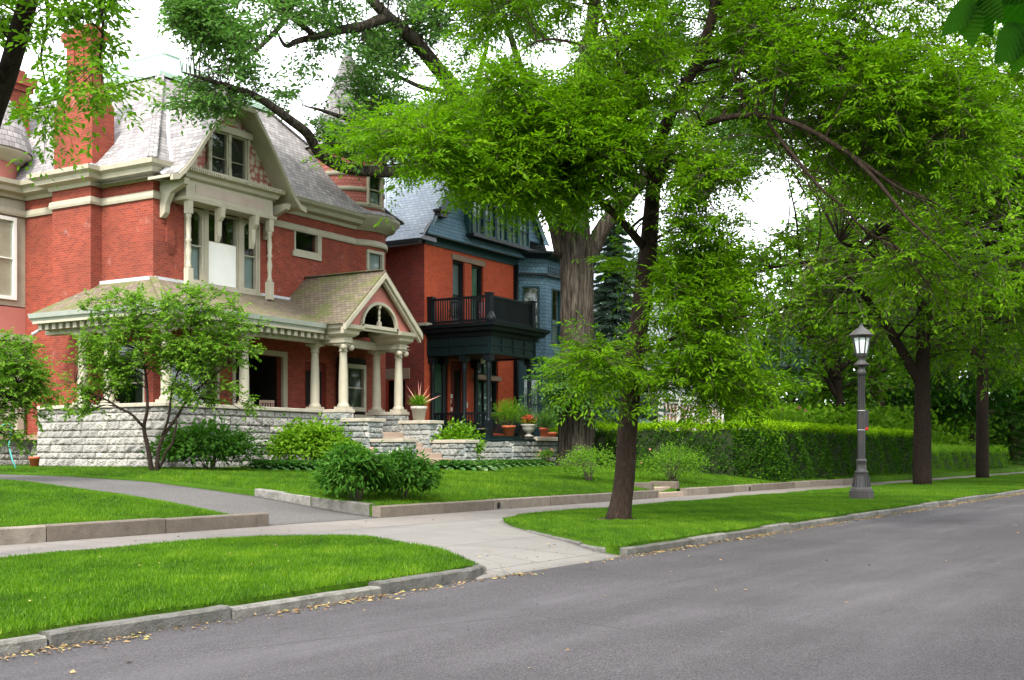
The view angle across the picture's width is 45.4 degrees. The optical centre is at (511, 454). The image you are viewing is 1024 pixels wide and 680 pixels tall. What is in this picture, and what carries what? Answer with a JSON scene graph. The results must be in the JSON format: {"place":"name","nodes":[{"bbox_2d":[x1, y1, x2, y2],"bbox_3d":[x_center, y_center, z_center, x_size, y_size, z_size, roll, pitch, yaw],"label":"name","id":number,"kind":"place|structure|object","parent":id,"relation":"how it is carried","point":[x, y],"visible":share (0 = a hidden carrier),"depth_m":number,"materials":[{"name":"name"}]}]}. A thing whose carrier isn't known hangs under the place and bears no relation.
{"place":"outdoors","nodes":[
{"label":"outdoors","id":0,"kind":"place"},
{"bbox_2d":[0,0,179,188],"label":"street tree","id":1,"kind":"object","parent":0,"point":[17,33],"visible":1,"depth_m":13.46,"materials":[{"name":"green plant"}]},
{"bbox_2d":[0,479,229,526],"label":"front lawn","id":2,"kind":"structure","parent":0,"point":[75,510],"depth_m":21.34,"materials":[{"name":"green plant"}]},
{"bbox_2d":[0,512,268,544],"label":"stone edging","id":3,"kind":"object","parent":2,"relation":"on","point":[63,531],"visible":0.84,"depth_m":20.19,"materials":[{"name":"stone"}]},
{"bbox_2d":[0,474,379,525],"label":"driveway","id":4,"kind":"structure","parent":0,"point":[282,512],"depth_m":26.66,"materials":[{"name":"concrete"}]},
{"bbox_2d":[0,534,477,638],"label":"verge lawn","id":5,"kind":"structure","parent":0,"point":[283,595],"depth_m":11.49,"materials":[{"name":"green plant"}]},
{"bbox_2d":[259,400,273,406],"bbox_3d":[-8.467,-1.323,41.908,0.590,1.045,0.545,0,0,-27],"label":"rocking chair","id":6,"kind":"object","parent":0,"point":[267,401],"visible":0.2,"depth_m":41.68,"materials":[{"name":"brown wood"}]},
{"bbox_2d":[279,516,620,579],"bbox_3d":[-0.145,1.643,20.775,5.960,0.591,10.749,0,0,32],"label":"driveway apron","id":7,"kind":"object","parent":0,"point":[499,538],"visible":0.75,"depth_m":19.18,"materials":[{"name":"concrete"}]},
{"bbox_2d":[0,0,1022,402],"label":"sky","id":8,"kind":"structure","parent":0,"point":[775,202],"materials":[{"name":"white"}]},
{"bbox_2d":[0,494,1023,679],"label":"road","id":9,"kind":"structure","parent":0,"point":[903,613],"depth_m":10.79,"materials":[{"name":"grey asphalt"}]},
{"bbox_2d":[0,493,1023,675],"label":"fallen leaves","id":10,"kind":"object","parent":9,"relation":"on","point":[370,598],"visible":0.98,"depth_m":13.50,"materials":[{"name":"brown plant"}]},
{"bbox_2d":[940,0,1023,74],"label":"elm tree","id":11,"kind":"object","parent":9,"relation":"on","point":[970,21],"visible":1,"depth_m":2.83,"materials":[{"name":"green plant"}]},
{"bbox_2d":[0,472,1023,557],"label":"sidewalk","id":12,"kind":"structure","parent":0,"point":[45,547],"depth_m":23.24,"materials":[{"name":"concrete"}]},
{"bbox_2d":[0,461,1023,515],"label":"front lawn","id":13,"kind":"structure","parent":0,"point":[1016,467],"depth_m":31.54,"materials":[{"name":"green plant"}]},
{"bbox_2d":[0,327,63,456],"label":"ornamental tree","id":14,"kind":"object","parent":13,"relation":"on","point":[28,386],"visible":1,"depth_m":27.79,"materials":[{"name":"green plant"}]},
{"bbox_2d":[28,432,39,466],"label":"potted plant","id":15,"kind":"object","parent":13,"relation":"on","point":[34,461],"visible":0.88,"depth_m":37.87,"materials":[{"name":"orange plant"}]},
{"bbox_2d":[55,279,275,470],"bbox_3d":[-9.348,-2.068,32.908,5.929,5.208,2.602,0,0,1],"label":"ornamental tree","id":16,"kind":"object","parent":13,"relation":"on","point":[170,355],"visible":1,"depth_m":32.57,"materials":[{"name":"green plant"}]},
{"bbox_2d":[141,412,276,469],"bbox_3d":[-8.765,-0.319,35.318,3.745,1.758,3.718,0,0,32],"label":"shrub","id":17,"kind":"object","parent":13,"relation":"on","point":[195,440],"visible":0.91,"depth_m":34.51,"materials":[{"name":"green plant"}]},
{"bbox_2d":[0,24,478,467],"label":"brick house","id":18,"kind":"structure","parent":13,"relation":"on","point":[250,208],"depth_m":41.37,"materials":[{"name":"red brick"}]},
{"bbox_2d":[0,215,16,299],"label":"window","id":19,"kind":"structure","parent":18,"relation":"in","point":[14,220],"depth_m":41.62,"materials":[{"name":"white paint"}]},
{"bbox_2d":[190,208,203,283],"bbox_3d":[-10.460,-6.860,40.277,0.216,2.440,0.680,0,0,32],"label":"window","id":20,"kind":"structure","parent":18,"relation":"in","point":[194,254],"depth_m":40.44,"materials":[{"name":"beige paint"}]},
{"bbox_2d":[180,348,219,404],"bbox_3d":[-10.524,-2.300,40.328,0.140,2.600,2.300,0,0,32],"label":"window","id":21,"kind":"structure","parent":18,"relation":"in","point":[218,378],"depth_m":41.23,"materials":[{"name":"beige paint"}]},
{"bbox_2d":[210,130,227,174],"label":"gable window","id":22,"kind":"structure","parent":18,"relation":"in","point":[225,159],"depth_m":40.68,"materials":[{"name":"beige paint"}]},
{"bbox_2d":[209,212,237,288],"bbox_3d":[-9.817,-6.860,41.326,0.140,2.440,1.420,0,0,32],"label":"window","id":23,"kind":"structure","parent":18,"relation":"in","point":[228,217],"depth_m":41.86,"materials":[{"name":"beige paint"}]},
{"bbox_2d":[230,135,246,179],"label":"gable window","id":24,"kind":"structure","parent":18,"relation":"in","point":[244,164],"depth_m":41.44,"materials":[{"name":"beige paint"}]},
{"bbox_2d":[243,219,257,292],"bbox_3d":[-9.153,-6.860,42.403,0.216,2.440,0.770,0,0,32],"label":"window","id":25,"kind":"structure","parent":18,"relation":"in","point":[247,260],"depth_m":42.60,"materials":[{"name":"beige paint"}]},
{"bbox_2d":[292,231,321,260],"bbox_3d":[-7.572,-7.700,44.999,0.180,1.000,1.550,0,0,32],"label":"window","id":26,"kind":"structure","parent":18,"relation":"in","point":[296,252],"depth_m":45.03,"materials":[{"name":"beige paint"}]},
{"bbox_2d":[305,363,323,408],"bbox_3d":[-7.395,-2.090,45.506,0.070,2.580,1.160,0,0,32],"label":"door","id":27,"kind":"structure","parent":18,"relation":"in","point":[307,365],"depth_m":45.28,"materials":[{"name":"red paint"}]},
{"bbox_2d":[347,363,365,411],"bbox_3d":[-6.025,-2.550,46.924,0.140,1.800,1.250,0,0,32],"label":"window","id":28,"kind":"structure","parent":18,"relation":"in","point":[354,366],"depth_m":47.30,"materials":[{"name":"beige paint"}]},
{"bbox_2d":[370,177,374,192],"bbox_3d":[-5.684,-10.375,48.312,0.051,1.250,0.844,0,0,32],"label":"window interior","id":29,"kind":"structure","parent":18,"relation":"in","point":[372,180],"depth_m":48.53,"materials":[{"name":"black glass"}]},
{"bbox_2d":[366,249,383,270],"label":"window","id":30,"kind":"structure","parent":18,"relation":"in","point":[372,261],"depth_m":48.19,"materials":[{"name":"beige paint"}]},
{"bbox_2d":[367,177,382,207],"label":"window","id":31,"kind":"structure","parent":18,"relation":"in","point":[372,198],"depth_m":48.26,"materials":[{"name":"beige paint"}]},
{"bbox_2d":[406,384,440,419],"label":"potted plant","id":32,"kind":"object","parent":18,"relation":"on","point":[418,412],"visible":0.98,"depth_m":44.20,"materials":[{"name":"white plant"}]},
{"bbox_2d":[473,428,486,437],"bbox_3d":[-1.207,-0.800,46.170,0.553,0.360,0.562,0,0,32],"label":"flower pot","id":33,"kind":"object","parent":18,"relation":"on","point":[482,431],"visible":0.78,"depth_m":45.98,"materials":[{"name":"black plastic"}]},
{"bbox_2d":[243,459,273,469],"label":"hosta","id":34,"kind":"object","parent":13,"relation":"on","point":[258,461],"visible":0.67,"depth_m":36.01,"materials":[{"name":"green plant"}]},
{"bbox_2d":[253,459,289,469],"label":"hosta","id":35,"kind":"object","parent":13,"relation":"on","point":[269,463],"visible":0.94,"depth_m":35.95,"materials":[{"name":"green plant"}]},
{"bbox_2d":[268,460,296,469],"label":"hosta","id":36,"kind":"object","parent":13,"relation":"on","point":[282,462],"visible":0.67,"depth_m":36.20,"materials":[{"name":"green plant"}]},
{"bbox_2d":[281,460,309,470],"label":"hosta","id":37,"kind":"object","parent":13,"relation":"on","point":[295,463],"visible":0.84,"depth_m":36.34,"materials":[{"name":"green plant"}]},
{"bbox_2d":[293,460,319,469],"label":"hosta","id":38,"kind":"object","parent":13,"relation":"on","point":[306,462],"visible":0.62,"depth_m":36.62,"materials":[{"name":"green plant"}]},
{"bbox_2d":[260,412,357,459],"bbox_3d":[-6.540,-0.416,39.072,3.133,1.947,3.034,0,0,-28],"label":"shrub","id":39,"kind":"object","parent":13,"relation":"on","point":[296,440],"visible":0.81,"depth_m":38.37,"materials":[{"name":"green plant"}]},
{"bbox_2d":[255,488,374,515],"bbox_3d":[-4.399,1.100,27.108,3.296,0.640,0.232,0,0,32],"label":"stone edging","id":40,"kind":"object","parent":13,"relation":"on","point":[355,507],"visible":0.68,"depth_m":26.86,"materials":[{"name":"stone"}]},
{"bbox_2d":[309,429,363,460],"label":"shrub","id":41,"kind":"object","parent":13,"relation":"on","point":[324,448],"visible":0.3,"depth_m":38.22,"materials":[{"name":"green plant"}]},
{"bbox_2d":[305,437,406,498],"bbox_3d":[-3.506,0.380,27.224,2.270,1.520,2.098,0,0,-26],"label":"peony bush","id":42,"kind":"object","parent":13,"relation":"on","point":[362,464],"visible":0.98,"depth_m":26.77,"materials":[{"name":"green plant"}]},
{"bbox_2d":[366,442,445,497],"bbox_3d":[-2.591,0.409,28.366,2.198,1.421,2.045,0,0,-21],"label":"peony bush","id":43,"kind":"object","parent":13,"relation":"on","point":[420,470],"visible":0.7,"depth_m":28.02,"materials":[{"name":"green plant"}]},
{"bbox_2d":[305,112,560,463],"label":"shingled house","id":44,"kind":"structure","parent":13,"relation":"on","point":[470,364],"depth_m":52.56,"materials":[{"name":"red brick"}]},
{"bbox_2d":[389,380,404,411],"bbox_3d":[-4.745,-1.450,52.828,1.400,3.500,0.050,0,0,32],"label":"side doorway","id":45,"kind":"structure","parent":44,"relation":"in","point":[391,383],"depth_m":53.07,"materials":[{"name":"black"}]},
{"bbox_2d":[435,363,446,420],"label":"window","id":46,"kind":"structure","parent":44,"relation":"in","point":[438,367],"depth_m":52.70,"materials":[{"name":"green glass"}]},
{"bbox_2d":[448,301,462,317],"bbox_3d":[-2.404,-5.923,51.788,0.590,1.045,0.545,0,0,-16],"label":"balcony chair","id":47,"kind":"object","parent":44,"relation":"on","point":[458,309],"visible":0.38,"depth_m":51.61,"materials":[{"name":"black paint"}]},
{"bbox_2d":[451,361,460,427],"bbox_3d":[-2.563,-2.440,53.599,0.110,3.280,1.110,0,0,32],"label":"door","id":48,"kind":"structure","parent":44,"relation":"in","point":[455,366],"depth_m":53.70,"materials":[{"name":"black paint"}]},
{"bbox_2d":[453,260,462,322],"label":"window","id":49,"kind":"structure","parent":44,"relation":"in","point":[455,267],"depth_m":53.89,"materials":[{"name":"glass"}]},
{"bbox_2d":[472,265,481,321],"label":"window","id":50,"kind":"structure","parent":44,"relation":"in","point":[474,271],"depth_m":55.17,"materials":[{"name":"glass"}]},
{"bbox_2d":[470,200,483,234],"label":"dormer window","id":51,"kind":"structure","parent":44,"relation":"in","point":[482,219],"depth_m":53.87,"materials":[{"name":"teal paint"}]},
{"bbox_2d":[478,380,495,427],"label":"window","id":52,"kind":"structure","parent":44,"relation":"in","point":[481,383],"depth_m":55.60,"materials":[{"name":"black glass"}]},
{"bbox_2d":[478,361,495,375],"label":"transom window","id":53,"kind":"structure","parent":44,"relation":"in","point":[482,371],"depth_m":55.86,"materials":[{"name":"glass"}]},
{"bbox_2d":[484,204,495,238],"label":"dormer window","id":54,"kind":"structure","parent":44,"relation":"in","point":[494,219],"depth_m":54.73,"materials":[{"name":"teal paint"}]},
{"bbox_2d":[496,206,507,241],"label":"dormer window","id":55,"kind":"structure","parent":44,"relation":"in","point":[506,229],"depth_m":55.56,"materials":[{"name":"teal paint"}]},
{"bbox_2d":[492,397,527,435],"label":"potted plant","id":56,"kind":"object","parent":44,"relation":"on","point":[508,430],"visible":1,"depth_m":48.24,"materials":[{"name":"green plant"}]},
{"bbox_2d":[508,215,518,244],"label":"dormer window","id":57,"kind":"structure","parent":44,"relation":"in","point":[517,239],"depth_m":56.41,"materials":[{"name":"teal paint"}]},
{"bbox_2d":[514,405,533,438],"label":"potted plant","id":58,"kind":"object","parent":44,"relation":"on","point":[522,433],"visible":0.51,"depth_m":51.12,"materials":[{"name":"green plant"}]},
{"bbox_2d":[519,217,529,247],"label":"dormer window","id":59,"kind":"structure","parent":44,"relation":"in","point":[528,225],"depth_m":57.49,"materials":[{"name":"teal paint"}]},
{"bbox_2d":[521,415,537,436],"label":"potted plant","id":60,"kind":"object","parent":44,"relation":"on","point":[529,428],"visible":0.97,"depth_m":49.55,"materials":[{"name":"white plant"}]},
{"bbox_2d":[524,288,536,317],"bbox_3d":[0.830,-6.600,58.099,0.771,2.700,0.698,0,0,32],"label":"window interior","id":61,"kind":"structure","parent":44,"relation":"in","point":[530,294],"depth_m":58.10,"materials":[{"name":"grey glass"}]},
{"bbox_2d":[522,378,539,430],"bbox_3d":[0.876,-2.350,57.851,0.840,2.500,0.216,0,0,-11],"label":"bay window","id":62,"kind":"structure","parent":44,"relation":"in","point":[524,382],"depth_m":57.90,"materials":[{"name":"grey glass"}]},
{"bbox_2d":[522,286,539,342],"bbox_3d":[0.876,-6.600,57.851,0.840,2.700,0.216,0,0,-11],"label":"bay window","id":63,"kind":"structure","parent":44,"relation":"in","point":[538,287],"depth_m":57.81,"materials":[{"name":"teal paint"}]},
{"bbox_2d":[524,407,557,436],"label":"potted plant","id":64,"kind":"object","parent":44,"relation":"on","point":[543,419],"visible":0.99,"depth_m":50.65,"materials":[{"name":"green plant"}]},
{"bbox_2d":[541,398,558,436],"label":"potted plant","id":65,"kind":"object","parent":44,"relation":"on","point":[551,434],"visible":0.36,"depth_m":52.54,"materials":[{"name":"green plant"}]},
{"bbox_2d":[552,290,555,319],"label":"window interior","id":66,"kind":"structure","parent":44,"relation":"in","point":[553,292],"depth_m":59.23,"materials":[{"name":"black glass"}]},
{"bbox_2d":[551,288,560,345],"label":"bay window","id":67,"kind":"structure","parent":44,"relation":"in","point":[554,325],"depth_m":59.00,"materials":[{"name":"teal paint"}]},
{"bbox_2d":[433,459,459,469],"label":"hosta","id":68,"kind":"object","parent":13,"relation":"on","point":[446,462],"visible":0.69,"depth_m":41.18,"materials":[{"name":"green plant"}]},
{"bbox_2d":[440,459,471,470],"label":"hosta","id":69,"kind":"object","parent":13,"relation":"on","point":[457,463],"visible":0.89,"depth_m":41.20,"materials":[{"name":"green plant"}]},
{"bbox_2d":[430,417,486,459],"bbox_3d":[-1.956,-0.424,44.266,2.219,2.011,2.528,0,0,0],"label":"hydrangea","id":70,"kind":"object","parent":13,"relation":"on","point":[458,432],"visible":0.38,"depth_m":44.07,"materials":[{"name":"green plant"}]},
{"bbox_2d":[140,0,792,467],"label":"old tree","id":71,"kind":"object","parent":13,"relation":"on","point":[220,28],"visible":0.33,"depth_m":42.30,"materials":[{"name":"green plant"}]},
{"bbox_2d":[454,460,482,470],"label":"hosta","id":72,"kind":"object","parent":13,"relation":"on","point":[469,463],"visible":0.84,"depth_m":41.45,"materials":[{"name":"green plant"}]},
{"bbox_2d":[465,460,495,470],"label":"hosta","id":73,"kind":"object","parent":13,"relation":"on","point":[484,464],"visible":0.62,"depth_m":42.05,"materials":[{"name":"green plant"}]},
{"bbox_2d":[476,459,504,469],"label":"hosta","id":74,"kind":"object","parent":13,"relation":"on","point":[493,462],"visible":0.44,"depth_m":43.02,"materials":[{"name":"green plant"}]},
{"bbox_2d":[491,459,511,467],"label":"hosta","id":75,"kind":"object","parent":13,"relation":"on","point":[502,462],"visible":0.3,"depth_m":44.37,"materials":[{"name":"green plant"}]},
{"bbox_2d":[372,490,657,517],"bbox_3d":[0.770,1.259,32.038,0.257,0.322,13.976,0,0,32],"label":"stone edging","id":76,"kind":"object","parent":13,"relation":"on","point":[385,511],"visible":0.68,"depth_m":29.78,"materials":[{"name":"stone"}]},
{"bbox_2d":[506,459,524,466],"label":"hosta","id":77,"kind":"object","parent":13,"relation":"on","point":[519,464],"visible":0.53,"depth_m":46.64,"materials":[{"name":"green plant"}]},
{"bbox_2d":[534,447,554,465],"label":"flower clump","id":78,"kind":"object","parent":13,"relation":"on","point":[545,455],"visible":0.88,"depth_m":48.90,"materials":[{"name":"green plant"}]},
{"bbox_2d":[545,443,615,480],"bbox_3d":[2.489,0.314,38.843,2.455,1.396,2.681,0,0,-33],"label":"rose bush","id":79,"kind":"object","parent":13,"relation":"on","point":[586,456],"visible":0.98,"depth_m":38.78,"materials":[{"name":"green plant"}]},
{"bbox_2d":[548,223,674,431],"bbox_3d":[4.865,-5.486,57.021,6.415,12.270,6.475,0,0,32],"label":"spruce tree","id":80,"kind":"object","parent":13,"relation":"on","point":[606,297],"visible":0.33,"depth_m":56.49,"materials":[{"name":"green plant"}]},
{"bbox_2d":[634,481,683,497],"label":"garden steps","id":81,"kind":"structure","parent":13,"relation":"on","point":[664,484],"depth_m":39.09,"materials":[{"name":"stone"}]},
{"bbox_2d":[594,243,733,430],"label":"house","id":82,"kind":"structure","parent":13,"relation":"on","point":[677,396],"depth_m":76.89,"materials":[{"name":"grey"}]},
{"bbox_2d":[664,401,677,430],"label":"porch window","id":83,"kind":"structure","parent":82,"relation":"in","point":[665,414],"depth_m":74.30,"materials":[{"name":"white paint"}]},
{"bbox_2d":[635,437,713,480],"bbox_3d":[5.563,0.339,42.091,3.083,1.880,2.876,0,0,-35],"label":"rose bush","id":84,"kind":"object","parent":13,"relation":"on","point":[679,458],"visible":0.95,"depth_m":41.77,"materials":[{"name":"green plant"}]},
{"bbox_2d":[549,417,912,480],"bbox_3d":[12.361,-0.217,60.791,10.540,2.631,25.626,0,0,32],"label":"hedge","id":85,"kind":"object","parent":13,"relation":"on","point":[803,451],"visible":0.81,"depth_m":50.67,"materials":[{"name":"green plant"}]},
{"bbox_2d":[720,367,784,419],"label":"tree","id":86,"kind":"object","parent":13,"relation":"on","point":[772,406],"visible":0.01,"depth_m":101.71,"materials":[{"name":"green plant"}]},
{"bbox_2d":[680,478,852,495],"bbox_3d":[10.979,1.254,48.653,0.265,0.332,20.576,0,0,32],"label":"stone edging","id":87,"kind":"object","parent":13,"relation":"on","point":[691,491],"visible":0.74,"depth_m":45.76,"materials":[{"name":"stone"}]},
{"bbox_2d":[729,329,821,419],"bbox_3d":[12.904,-2.816,60.098,5.102,6.647,4.539,0,0,-2],"label":"tree","id":88,"kind":"object","parent":13,"relation":"on","point":[794,368],"visible":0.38,"depth_m":59.63,"materials":[{"name":"green plant"}]},
{"bbox_2d":[763,404,821,431],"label":"shrub","id":89,"kind":"object","parent":13,"relation":"on","point":[799,418],"visible":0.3,"depth_m":59.80,"materials":[{"name":"green plant"}]},
{"bbox_2d":[740,324,875,406],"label":"tree","id":90,"kind":"object","parent":13,"relation":"on","point":[794,399],"visible":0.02,"depth_m":109.75,"materials":[{"name":"green plant"}]},
{"bbox_2d":[732,240,940,425],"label":"tree","id":91,"kind":"object","parent":13,"relation":"on","point":[834,384],"visible":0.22,"depth_m":84.78,"materials":[{"name":"green plant"}]},
{"bbox_2d":[755,267,1014,425],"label":"tree","id":92,"kind":"object","parent":13,"relation":"on","point":[949,382],"visible":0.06,"depth_m":94.57,"materials":[{"name":"green plant"}]},
{"bbox_2d":[775,205,995,407],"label":"tree","id":93,"kind":"object","parent":13,"relation":"on","point":[813,267],"visible":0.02,"depth_m":131.41,"materials":[{"name":"green plant"}]},
{"bbox_2d":[852,348,1023,445],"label":"tree","id":94,"kind":"object","parent":13,"relation":"on","point":[1001,403],"visible":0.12,"depth_m":99.82,"materials":[{"name":"green plant"}]},
{"bbox_2d":[931,441,1010,469],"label":"hedge","id":95,"kind":"object","parent":13,"relation":"on","point":[948,457],"visible":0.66,"depth_m":81.01,"materials":[{"name":"green plant"}]},
{"bbox_2d":[967,380,1023,463],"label":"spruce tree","id":96,"kind":"object","parent":13,"relation":"on","point":[1009,443],"visible":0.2,"depth_m":106.97,"materials":[{"name":"green plant"}]},
{"bbox_2d":[503,473,1023,554],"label":"verge lawn","id":97,"kind":"structure","parent":0,"point":[610,549],"depth_m":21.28,"materials":[{"name":"green plant"}]},
{"bbox_2d":[849,323,873,498],"bbox_3d":[10.134,-1.185,35.498,0.720,5.230,0.720,0,0,32],"label":"street lamp","id":98,"kind":"object","parent":97,"relation":"on","point":[861,335],"visible":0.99,"depth_m":35.39,"materials":[{"name":"metal"}]},
{"bbox_2d":[716,4,1023,484],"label":"street tree","id":99,"kind":"object","parent":97,"relation":"on","point":[822,262],"visible":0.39,"depth_m":49.79,"materials":[{"name":"green plant"}]},
{"bbox_2d":[776,155,1023,477],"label":"street tree","id":100,"kind":"object","parent":97,"relation":"on","point":[982,433],"visible":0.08,"depth_m":65.81,"materials":[{"name":"green plant"}]},
{"bbox_2d":[930,277,1023,403],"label":"tree","id":101,"kind":"object","parent":97,"relation":"on","point":[1016,380],"visible":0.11,"depth_m":82.81,"materials":[{"name":"green plant"}]},
{"label":"ground","id":102,"kind":"structure","parent":0,"visible":0},
{"bbox_2d":[0,563,485,655],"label":"kerb","id":103,"kind":"structure","parent":102,"relation":"on","point":[69,635],"depth_m":10.97,"materials":[{"name":"stone"}]},
{"bbox_2d":[526,489,1023,555],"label":"kerb","id":104,"kind":"structure","parent":102,"relation":"on","point":[684,542],"depth_m":23.02,"materials":[{"name":"stone"}]},
{"bbox_2d":[725,400,1023,461],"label":"undergrowth","id":105,"kind":"object","parent":102,"relation":"on","point":[885,419],"visible":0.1,"depth_m":84.92,"materials":[{"name":"green plant"}]},
{"bbox_2d":[816,371,1023,445],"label":"distant wood","id":106,"kind":"object","parent":102,"relation":"on","point":[872,405],"visible":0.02,"depth_m":168.07,"materials":[{"name":"green plant"}]},
{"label":"bare soil","id":107,"kind":"structure","parent":0,"visible":0},
{"bbox_2d":[300,0,1023,519],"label":"street tree","id":108,"kind":"object","parent":107,"relation":"on","point":[534,146],"visible":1,"depth_m":22.48,"materials":[{"name":"green plant"}]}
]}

